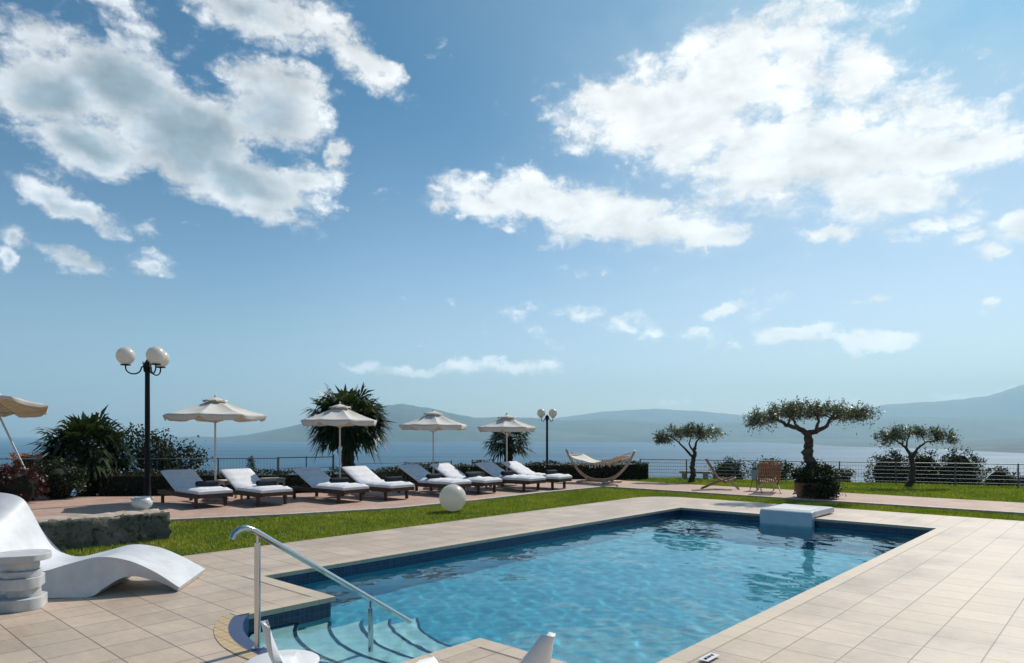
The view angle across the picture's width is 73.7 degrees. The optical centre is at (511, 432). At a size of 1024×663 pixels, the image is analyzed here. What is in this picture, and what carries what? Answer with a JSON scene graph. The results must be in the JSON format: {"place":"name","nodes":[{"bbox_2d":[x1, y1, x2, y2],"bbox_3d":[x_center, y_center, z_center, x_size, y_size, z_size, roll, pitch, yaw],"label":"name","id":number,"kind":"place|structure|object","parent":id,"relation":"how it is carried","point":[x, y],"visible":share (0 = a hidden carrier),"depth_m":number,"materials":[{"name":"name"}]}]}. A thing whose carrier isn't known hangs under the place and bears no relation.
{"place":"outdoors","nodes":[
{"label":"outdoors","id":0,"kind":"place"},
{"bbox_2d":[161,404,602,441],"bbox_3d":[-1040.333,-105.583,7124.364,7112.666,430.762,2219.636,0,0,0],"label":"hills","id":1,"kind":"structure","parent":0,"point":[406,413],"depth_m":6490.39,"materials":[{"name":"blue"}]},
{"bbox_2d":[0,497,1023,662],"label":"pool deck","id":2,"kind":"structure","parent":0,"point":[954,593],"depth_m":5.90,"materials":[{"name":"tile"}]},
{"bbox_2d":[0,549,51,612],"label":"side table","id":3,"kind":"object","parent":2,"relation":"on","point":[22,578],"visible":1,"depth_m":5.76,"materials":[{"name":"white plastic"}]},
{"bbox_2d":[0,493,204,597],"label":"chaise longue","id":4,"kind":"object","parent":2,"relation":"on","point":[68,576],"visible":0.82,"depth_m":6.55,"materials":[{"name":"white plastic"}]},
{"bbox_2d":[214,616,258,658],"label":"yellow rim paving","id":5,"kind":"structure","parent":2,"relation":"on","point":[224,638],"depth_m":4.94,"materials":[{"name":"tile"}]},
{"bbox_2d":[228,613,329,662],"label":"blue rim paving","id":6,"kind":"structure","parent":2,"relation":"on","point":[239,636],"depth_m":5.07,"materials":[{"name":"tile"}]},
{"bbox_2d":[229,525,411,649],"bbox_3d":[-1.369,1.300,5.163,0.079,1.340,1.560,0,0,43],"label":"handrail","id":7,"kind":"object","parent":6,"relation":"on","point":[258,533],"visible":0.99,"depth_m":4.80,"materials":[{"name":"silver metal"}]},
{"bbox_2d":[246,649,319,662],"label":"side table","id":8,"kind":"object","parent":2,"relation":"on","point":[309,657],"visible":0.56,"depth_m":3.19,"materials":[{"name":"white plastic"}]},
{"bbox_2d":[261,619,305,662],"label":"lounge chair","id":9,"kind":"object","parent":2,"relation":"on","point":[275,655],"visible":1,"depth_m":2.70,"materials":[{"name":"white plastic"}]},
{"bbox_2d":[416,632,555,662],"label":"lounge chair","id":10,"kind":"object","parent":2,"relation":"on","point":[540,650],"visible":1,"depth_m":2.53,"materials":[{"name":"white plastic"}]},
{"bbox_2d":[230,506,949,662],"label":"pool coping","id":11,"kind":"object","parent":2,"relation":"on","point":[703,647],"visible":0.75,"depth_m":6.70,"materials":[{"name":"stone"}]},
{"bbox_2d":[760,504,833,526],"bbox_3d":[5.267,1.645,12.596,0.920,0.551,1.230,0,0,42],"label":"swim jet unit","id":12,"kind":"object","parent":11,"relation":"on","point":[794,515],"visible":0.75,"depth_m":12.21,"materials":[{"name":"plastic"}]},
{"bbox_2d":[698,653,719,661],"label":"depth plate","id":13,"kind":"object","parent":2,"relation":"on","point":[708,657],"visible":1,"depth_m":4.51,"materials":[{"name":"white plastic"}]},
{"bbox_2d":[0,437,1023,495],"bbox_3d":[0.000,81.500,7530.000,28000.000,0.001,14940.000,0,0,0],"label":"sea","id":14,"kind":"structure","parent":0,"point":[466,453],"depth_m":2707.72,"materials":[{"name":"liquid"}]},
{"bbox_2d":[0,0,1023,436],"label":"sky","id":15,"kind":"structure","parent":0,"point":[472,208],"materials":[{"name":"blue"}]},
{"bbox_2d":[26,479,1023,517],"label":"path","id":16,"kind":"structure","parent":0,"point":[178,507],"depth_m":14.82,"materials":[{"name":"beige tile"}]},
{"bbox_2d":[0,394,51,499],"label":"parasol","id":17,"kind":"object","parent":16,"relation":"on","point":[18,407],"visible":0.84,"depth_m":15.87,"materials":[{"name":"fabric"}]},
{"bbox_2d":[115,346,169,497],"bbox_3d":[-7.994,-0.184,14.972,1.096,3.345,1.064,0,0,0],"label":"street lamp","id":18,"kind":"object","parent":16,"relation":"on","point":[157,357],"visible":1,"depth_m":14.84,"materials":[{"name":"black metal"}]},
{"bbox_2d":[157,469,232,507],"bbox_3d":[-6.615,1.141,14.235,1.955,0.694,0.744,0,0,42],"label":"sun lounger","id":19,"kind":"object","parent":16,"relation":"on","point":[181,482],"visible":0.96,"depth_m":14.06,"materials":[{"name":"white fabric"}]},
{"bbox_2d":[195,480,218,486],"bbox_3d":[-6.310,1.047,14.128,0.442,0.118,0.142,0,0,-41],"label":"towel","id":20,"kind":"object","parent":19,"relation":"on","point":[207,483],"visible":1,"depth_m":14.07,"materials":[{"name":"fabric"}]},
{"bbox_2d":[163,395,266,501],"bbox_3d":[-6.521,0.330,15.000,2.033,2.340,2.033,0,0,-29],"label":"parasol","id":21,"kind":"object","parent":16,"relation":"on","point":[214,409],"visible":0.97,"depth_m":14.59,"materials":[{"name":"fabric"}]},
{"bbox_2d":[217,479,242,498],"bbox_3d":[-6.311,1.268,15.300,0.440,0.440,0.440,0,0,-42],"label":"side table","id":22,"kind":"object","parent":16,"relation":"on","point":[224,482],"visible":0.44,"depth_m":15.16,"materials":[{"name":"wood"}]},
{"bbox_2d":[220,468,292,505],"bbox_3d":[-5.498,1.141,14.573,1.955,0.694,0.744,0,0,43],"label":"sun lounger","id":23,"kind":"object","parent":16,"relation":"on","point":[243,481],"visible":0.92,"depth_m":14.28,"materials":[{"name":"fabric"}]},
{"bbox_2d":[256,479,276,485],"bbox_3d":[-5.173,1.047,14.396,0.142,0.118,0.442,0,0,42],"label":"towel","id":24,"kind":"object","parent":23,"relation":"on","point":[265,482],"visible":1,"depth_m":14.33,"materials":[{"name":"blue fabric"}]},
{"bbox_2d":[260,477,285,497],"bbox_3d":[-5.565,1.268,15.900,0.440,0.440,0.440,0,0,-42],"label":"side table","id":25,"kind":"object","parent":16,"relation":"on","point":[279,479],"visible":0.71,"depth_m":15.82,"materials":[{"name":"wood"}]},
{"bbox_2d":[289,467,368,502],"bbox_3d":[-4.076,1.141,15.198,1.955,0.694,0.744,0,0,39],"label":"sun lounger","id":26,"kind":"object","parent":16,"relation":"on","point":[316,479],"visible":0.96,"depth_m":15.00,"materials":[{"name":"fabric"}]},
{"bbox_2d":[329,477,348,482],"bbox_3d":[-3.830,1.047,15.147,0.442,0.118,0.142,0,0,-43],"label":"towel","id":27,"kind":"object","parent":26,"relation":"on","point":[339,479],"visible":1,"depth_m":15.08,"materials":[{"name":"grey fabric"}]},
{"bbox_2d":[301,402,376,495],"bbox_3d":[-4.134,0.375,16.400,1.771,2.250,1.771,0,0,0],"label":"parasol","id":28,"kind":"object","parent":16,"relation":"on","point":[339,416],"visible":0.87,"depth_m":16.01,"materials":[{"name":"fabric"}]},
{"bbox_2d":[342,466,414,500],"bbox_3d":[-3.148,1.141,15.790,1.955,0.694,0.744,0,0,42],"label":"sun lounger","id":29,"kind":"object","parent":16,"relation":"on","point":[366,476],"visible":0.83,"depth_m":15.48,"materials":[{"name":"fabric"}]},
{"bbox_2d":[384,476,402,481],"bbox_3d":[-2.700,1.047,15.544,0.441,0.118,0.142,0,0,-43],"label":"towel","id":30,"kind":"object","parent":29,"relation":"on","point":[393,478],"visible":1,"depth_m":15.49,"materials":[{"name":"grey fabric"}]},
{"bbox_2d":[399,409,466,489],"bbox_3d":[-2.087,0.430,18.100,1.687,2.140,1.687,0,0,8],"label":"parasol","id":31,"kind":"object","parent":16,"relation":"on","point":[433,420],"visible":0.93,"depth_m":17.70,"materials":[{"name":"fabric"}]},
{"bbox_2d":[397,464,471,492],"bbox_3d":[-1.943,1.141,16.720,1.955,0.694,0.744,0,0,39],"label":"sun lounger","id":32,"kind":"object","parent":16,"relation":"on","point":[417,473],"visible":0.83,"depth_m":16.50,"materials":[{"name":"fabric"}]},
{"bbox_2d":[426,473,441,478],"bbox_3d":[-1.896,1.047,16.617,0.142,0.118,0.441,0,0,40],"label":"towel","id":33,"kind":"object","parent":32,"relation":"on","point":[435,475],"visible":0.99,"depth_m":16.54,"materials":[{"name":"fabric"}]},
{"bbox_2d":[430,463,501,493],"bbox_3d":[-1.214,1.141,17.338,1.955,0.694,0.744,0,0,39],"label":"sun lounger","id":34,"kind":"object","parent":16,"relation":"on","point":[447,470],"visible":0.77,"depth_m":17.09,"materials":[{"name":"fabric"}]},
{"bbox_2d":[465,472,478,476],"bbox_3d":[-1.007,1.047,17.113,0.142,0.118,0.442,0,0,32],"label":"towel","id":35,"kind":"object","parent":34,"relation":"on","point":[472,474],"visible":1,"depth_m":17.03,"materials":[{"name":"fabric"}]},
{"bbox_2d":[465,471,486,488],"bbox_3d":[-0.940,1.268,18.300,0.440,0.440,0.440,0,0,-42],"label":"side table","id":36,"kind":"object","parent":16,"relation":"on","point":[481,474],"visible":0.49,"depth_m":18.20,"materials":[{"name":"wood"}]},
{"bbox_2d":[477,413,535,486],"bbox_3d":[-0.147,0.465,19.200,1.558,2.070,1.558,0,0,30],"label":"parasol","id":37,"kind":"object","parent":16,"relation":"on","point":[506,423],"visible":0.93,"depth_m":18.88,"materials":[{"name":"fabric"}]},
{"bbox_2d":[475,462,545,491],"bbox_3d":[-0.090,1.141,18.008,1.955,0.694,0.744,0,0,39],"label":"sun lounger","id":38,"kind":"object","parent":16,"relation":"on","point":[492,469],"visible":0.77,"depth_m":17.63,"materials":[{"name":"fabric"}]},
{"bbox_2d":[501,470,514,474],"bbox_3d":[-0.109,1.047,17.896,0.142,0.118,0.442,0,0,43],"label":"towel","id":39,"kind":"object","parent":38,"relation":"on","point":[511,472],"visible":1,"depth_m":17.82,"materials":[{"name":"grey fabric"}]},
{"bbox_2d":[501,461,571,489],"bbox_3d":[0.628,1.141,18.618,1.955,0.694,0.744,0,0,36],"label":"sun lounger","id":40,"kind":"object","parent":16,"relation":"on","point":[518,468],"visible":0.68,"depth_m":18.41,"materials":[{"name":"fabric"}]},
{"bbox_2d":[545,470,557,473],"bbox_3d":[1.050,1.047,18.311,0.142,0.118,0.442,0,0,41],"label":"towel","id":41,"kind":"object","parent":40,"relation":"on","point":[550,471],"visible":0.99,"depth_m":18.22,"materials":[{"name":"grey fabric"}]},
{"bbox_2d":[565,449,635,483],"bbox_3d":[2.604,0.991,20.377,2.501,0.992,1.003,0,0,41],"label":"hammock","id":42,"kind":"object","parent":16,"relation":"on","point":[583,458],"visible":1,"depth_m":20.33,"materials":[{"name":"white fabric"}]},
{"bbox_2d":[700,458,739,489],"bbox_3d":[5.537,1.096,18.171,0.991,0.820,0.532,0,0,18],"label":"folding chair","id":43,"kind":"object","parent":16,"relation":"on","point":[725,479],"visible":1,"depth_m":18.00,"materials":[{"name":"brown wood"}]},
{"bbox_2d":[750,470,758,490],"bbox_3d":[6.309,1.225,17.691,0.245,0.530,0.248,0,0,0],"label":"bucket","id":44,"kind":"object","parent":16,"relation":"on","point":[754,474],"visible":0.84,"depth_m":17.62,"materials":[{"name":"blue paint"}]},
{"bbox_2d":[756,461,781,493],"bbox_3d":[6.467,1.096,17.219,0.532,0.820,0.991,0,0,12],"label":"folding chair","id":45,"kind":"object","parent":16,"relation":"on","point":[770,478],"visible":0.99,"depth_m":17.04,"materials":[{"name":"brown wood"}]},
{"bbox_2d":[779,459,846,498],"bbox_3d":[6.971,1.038,15.689,1.307,0.905,1.203,0,0,-19],"label":"planter","id":46,"kind":"object","parent":16,"relation":"on","point":[823,483],"visible":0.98,"depth_m":15.45,"materials":[{"name":"ceramic"}]},
{"bbox_2d":[742,395,884,480],"bbox_3d":[6.928,0.210,15.812,3.447,2.204,1.510,0,0,0],"label":"olive tree","id":47,"kind":"object","parent":46,"relation":"in","point":[793,411],"visible":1,"depth_m":15.64,"materials":[{"name":"green plant"}]},
{"bbox_2d":[62,477,1023,555],"bbox_3d":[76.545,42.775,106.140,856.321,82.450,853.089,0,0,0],"label":"ground","id":48,"kind":"structure","parent":0,"point":[653,480],"depth_m":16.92,"materials":[{"name":"green plant"}]},
{"bbox_2d":[0,458,50,502],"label":"shrub","id":49,"kind":"object","parent":48,"relation":"on","point":[24,484],"visible":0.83,"depth_m":14.43,"materials":[{"name":"red plant"}]},
{"bbox_2d":[8,451,43,471],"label":"shrub","id":50,"kind":"object","parent":48,"relation":"on","point":[28,461],"visible":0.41,"depth_m":17.62,"materials":[{"name":"green plant"}]},
{"bbox_2d":[32,455,90,499],"bbox_3d":[-10.276,1.116,15.572,1.395,1.280,1.210,0,0,0],"label":"shrub","id":51,"kind":"object","parent":48,"relation":"on","point":[64,480],"visible":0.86,"depth_m":15.42,"materials":[{"name":"green plant"}]},
{"bbox_2d":[24,405,144,495],"bbox_3d":[-10.589,0.977,17.077,2.887,3.446,2.673,0,0,0],"label":"palm tree","id":52,"kind":"object","parent":48,"relation":"on","point":[78,436],"visible":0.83,"depth_m":16.56,"materials":[{"name":"green plant"}]},
{"bbox_2d":[76,459,116,496],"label":"shrub","id":53,"kind":"object","parent":48,"relation":"on","point":[92,489],"visible":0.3,"depth_m":16.38,"materials":[{"name":"green plant"}]},
{"bbox_2d":[35,508,171,550],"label":"stone wall","id":54,"kind":"structure","parent":48,"relation":"on","point":[69,532],"depth_m":9.26,"materials":[{"name":"grey stone"}]},
{"bbox_2d":[131,496,153,509],"bbox_3d":[-5.444,1.031,10.050,0.279,0.182,0.279,0,0,11],"label":"bowl","id":55,"kind":"object","parent":54,"relation":"on","point":[141,502],"visible":1,"depth_m":9.96,"materials":[{"name":"silver metal"}]},
{"bbox_2d":[0,457,278,475],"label":"metal railing","id":56,"kind":"object","parent":48,"relation":"on","point":[277,458],"visible":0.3,"depth_m":17.28,"materials":[{"name":"grey metal"}]},
{"bbox_2d":[112,422,213,474],"bbox_3d":[-9.234,0.714,17.652,2.809,2.000,1.378,0,0,0],"label":"bush","id":57,"kind":"object","parent":48,"relation":"on","point":[163,452],"visible":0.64,"depth_m":17.67,"materials":[{"name":"green plant"}]},
{"bbox_2d":[98,466,233,496],"bbox_3d":[-8.214,1.205,16.717,3.455,0.790,0.540,0,0,-7],"label":"hedge","id":58,"kind":"object","parent":48,"relation":"on","point":[132,484],"visible":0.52,"depth_m":16.46,"materials":[{"name":"green plant"}]},
{"bbox_2d":[245,456,257,471],"bbox_3d":[-8.212,1.740,21.496,0.797,2.120,0.728,0,0,38],"label":"conifer","id":59,"kind":"object","parent":48,"relation":"on","point":[251,462],"visible":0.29,"depth_m":21.46,"materials":[{"name":"green plant"}]},
{"bbox_2d":[279,454,333,468],"bbox_3d":[-5.261,1.230,19.061,1.017,1.200,2.740,0,0,16],"label":"metal railing","id":60,"kind":"object","parent":48,"relation":"on","point":[306,457],"visible":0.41,"depth_m":18.33,"materials":[{"name":"grey metal"}]},
{"bbox_2d":[254,465,406,492],"bbox_3d":[-4.553,1.226,18.050,4.578,0.747,1.292,0,0,-40],"label":"hedge","id":61,"kind":"object","parent":48,"relation":"on","point":[297,480],"visible":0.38,"depth_m":17.29,"materials":[{"name":"green plant"}]},
{"bbox_2d":[302,382,395,472],"bbox_3d":[-4.961,0.568,20.651,3.039,4.264,3.089,0,0,0],"label":"palm tree","id":62,"kind":"object","parent":48,"relation":"on","point":[354,438],"visible":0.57,"depth_m":20.09,"materials":[{"name":"green plant"}]},
{"bbox_2d":[354,461,451,464],"bbox_3d":[-3.507,1.400,22.400,3.524,0.900,0.039,0,0,-35],"label":"metal railing","id":63,"kind":"object","parent":48,"relation":"on","point":[403,462],"visible":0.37,"depth_m":22.32,"materials":[{"name":"grey metal"}]},
{"bbox_2d":[439,484,465,510],"bbox_3d":[-1.149,1.258,13.240,0.524,0.524,0.524,0,0,0],"label":"ball","id":64,"kind":"object","parent":48,"relation":"on","point":[452,497],"visible":0.98,"depth_m":13.05,"materials":[{"name":"white plastic"}]},
{"bbox_2d":[481,431,535,462],"bbox_3d":[-0.151,1.095,23.659,2.009,3.209,2.093,0,0,0],"label":"palm tree","id":65,"kind":"object","parent":48,"relation":"on","point":[500,445],"visible":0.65,"depth_m":23.27,"materials":[{"name":"green plant"}]},
{"bbox_2d":[402,459,648,480],"bbox_3d":[0.539,1.217,21.667,8.268,0.766,1.291,0,0,-20],"label":"hedge","id":66,"kind":"object","parent":48,"relation":"on","point":[636,471],"visible":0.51,"depth_m":22.20,"materials":[{"name":"green plant"}]},
{"bbox_2d":[537,409,556,464],"bbox_3d":[1.644,0.632,32.000,0.948,3.535,0.398,0,0,-5],"label":"street lamp","id":67,"kind":"object","parent":48,"relation":"on","point":[541,413],"visible":0.96,"depth_m":31.93,"materials":[{"name":"black paint"}]},
{"bbox_2d":[170,486,1023,521],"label":"path kerb","id":68,"kind":"structure","parent":48,"relation":"on","point":[497,497],"depth_m":13.95,"materials":[{"name":"stone"}]},
{"bbox_2d":[651,421,730,482],"bbox_3d":[5.505,0.604,21.221,2.510,1.977,1.230,0,0,0],"label":"olive tree","id":69,"kind":"object","parent":48,"relation":"on","point":[699,433],"visible":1,"depth_m":21.10,"materials":[{"name":"green plant"}]},
{"bbox_2d":[679,471,710,478],"bbox_3d":[6.138,1.415,22.900,1.000,0.270,0.320,0,0,20],"label":"bench","id":70,"kind":"object","parent":48,"relation":"on","point":[704,475],"visible":0.61,"depth_m":22.71,"materials":[{"name":"stone"}]},
{"bbox_2d":[708,455,752,479],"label":"bush","id":71,"kind":"object","parent":48,"relation":"on","point":[724,465],"visible":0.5,"depth_m":25.70,"materials":[{"name":"green plant"}]},
{"bbox_2d":[748,455,791,479],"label":"bush","id":72,"kind":"object","parent":48,"relation":"on","point":[757,466],"visible":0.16,"depth_m":26.16,"materials":[{"name":"green plant"}]},
{"bbox_2d":[640,459,1023,486],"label":"metal fence","id":73,"kind":"object","parent":48,"relation":"on","point":[858,469],"visible":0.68,"depth_m":20.44,"materials":[{"name":"grey metal"}]},
{"bbox_2d":[833,468,856,482],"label":"bush","id":74,"kind":"object","parent":48,"relation":"on","point":[843,473],"visible":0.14,"depth_m":24.89,"materials":[{"name":"green plant"}]},
{"bbox_2d":[861,448,920,482],"bbox_3d":[13.659,1.644,24.592,1.671,2.222,1.769,0,0,-40],"label":"bush","id":75,"kind":"object","parent":48,"relation":"on","point":[884,467],"visible":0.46,"depth_m":24.32,"materials":[{"name":"green plant"}]},
{"bbox_2d":[870,421,963,486],"bbox_3d":[11.539,0.650,19.470,2.571,1.986,1.187,0,0,0],"label":"olive tree","id":76,"kind":"object","parent":48,"relation":"on","point":[894,433],"visible":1,"depth_m":19.39,"materials":[{"name":"green plant"}]},
{"bbox_2d":[902,447,947,486],"bbox_3d":[14.837,1.620,24.567,1.554,2.270,1.600,0,0,0],"label":"bush","id":77,"kind":"object","parent":48,"relation":"on","point":[927,479],"visible":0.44,"depth_m":24.30,"materials":[{"name":"green plant"}]},
{"bbox_2d":[933,445,988,487],"bbox_3d":[15.865,1.582,24.226,1.743,2.348,1.694,0,0,44],"label":"bush","id":78,"kind":"object","parent":48,"relation":"on","point":[949,469],"visible":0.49,"depth_m":23.94,"materials":[{"name":"green plant"}]},
{"bbox_2d":[976,465,1021,485],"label":"bush","id":79,"kind":"object","parent":48,"relation":"on","point":[1009,479],"visible":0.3,"depth_m":23.95,"materials":[{"name":"green plant"}]},
{"bbox_2d":[984,469,1023,485],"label":"bush","id":80,"kind":"object","parent":48,"relation":"on","point":[1021,480],"visible":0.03,"depth_m":33.86,"materials":[{"name":"green plant"}]},
{"bbox_2d":[246,514,920,662],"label":"water","id":81,"kind":"structure","parent":0,"point":[655,590],"depth_m":7.09,"materials":[{"name":"blue liquid"}]},
{"bbox_2d":[553,409,779,421],"bbox_3d":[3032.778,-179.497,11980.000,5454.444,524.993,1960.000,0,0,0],"label":"mountain","id":82,"kind":"structure","parent":0,"point":[658,415],"depth_m":11749.22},
{"bbox_2d":[479,417,1023,439],"bbox_3d":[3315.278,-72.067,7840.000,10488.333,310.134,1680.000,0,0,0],"label":"hills","id":83,"kind":"structure","parent":0,"point":[975,427],"depth_m":7429.89,"materials":[{"name":"blue"}]},
{"bbox_2d":[563,434,1023,452],"bbox_3d":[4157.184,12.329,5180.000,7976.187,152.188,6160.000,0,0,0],"label":"hills","id":84,"kind":"structure","parent":0,"point":[1011,444],"depth_m":5153.18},
{"bbox_2d":[777,385,1023,421],"bbox_3d":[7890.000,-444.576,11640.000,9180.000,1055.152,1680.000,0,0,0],"label":"mountain","id":85,"kind":"structure","parent":0,"point":[1008,403],"depth_m":11376.26,"materials":[{"name":"blue"}]},
{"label":"pool basin","id":86,"kind":"structure","parent":0,"visible":0},
{"bbox_2d":[243,510,929,633],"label":"pool waterline wall","id":87,"kind":"structure","parent":86,"relation":"attached to","point":[248,623],"depth_m":9.46,"materials":[{"name":"tile"}]}
]}

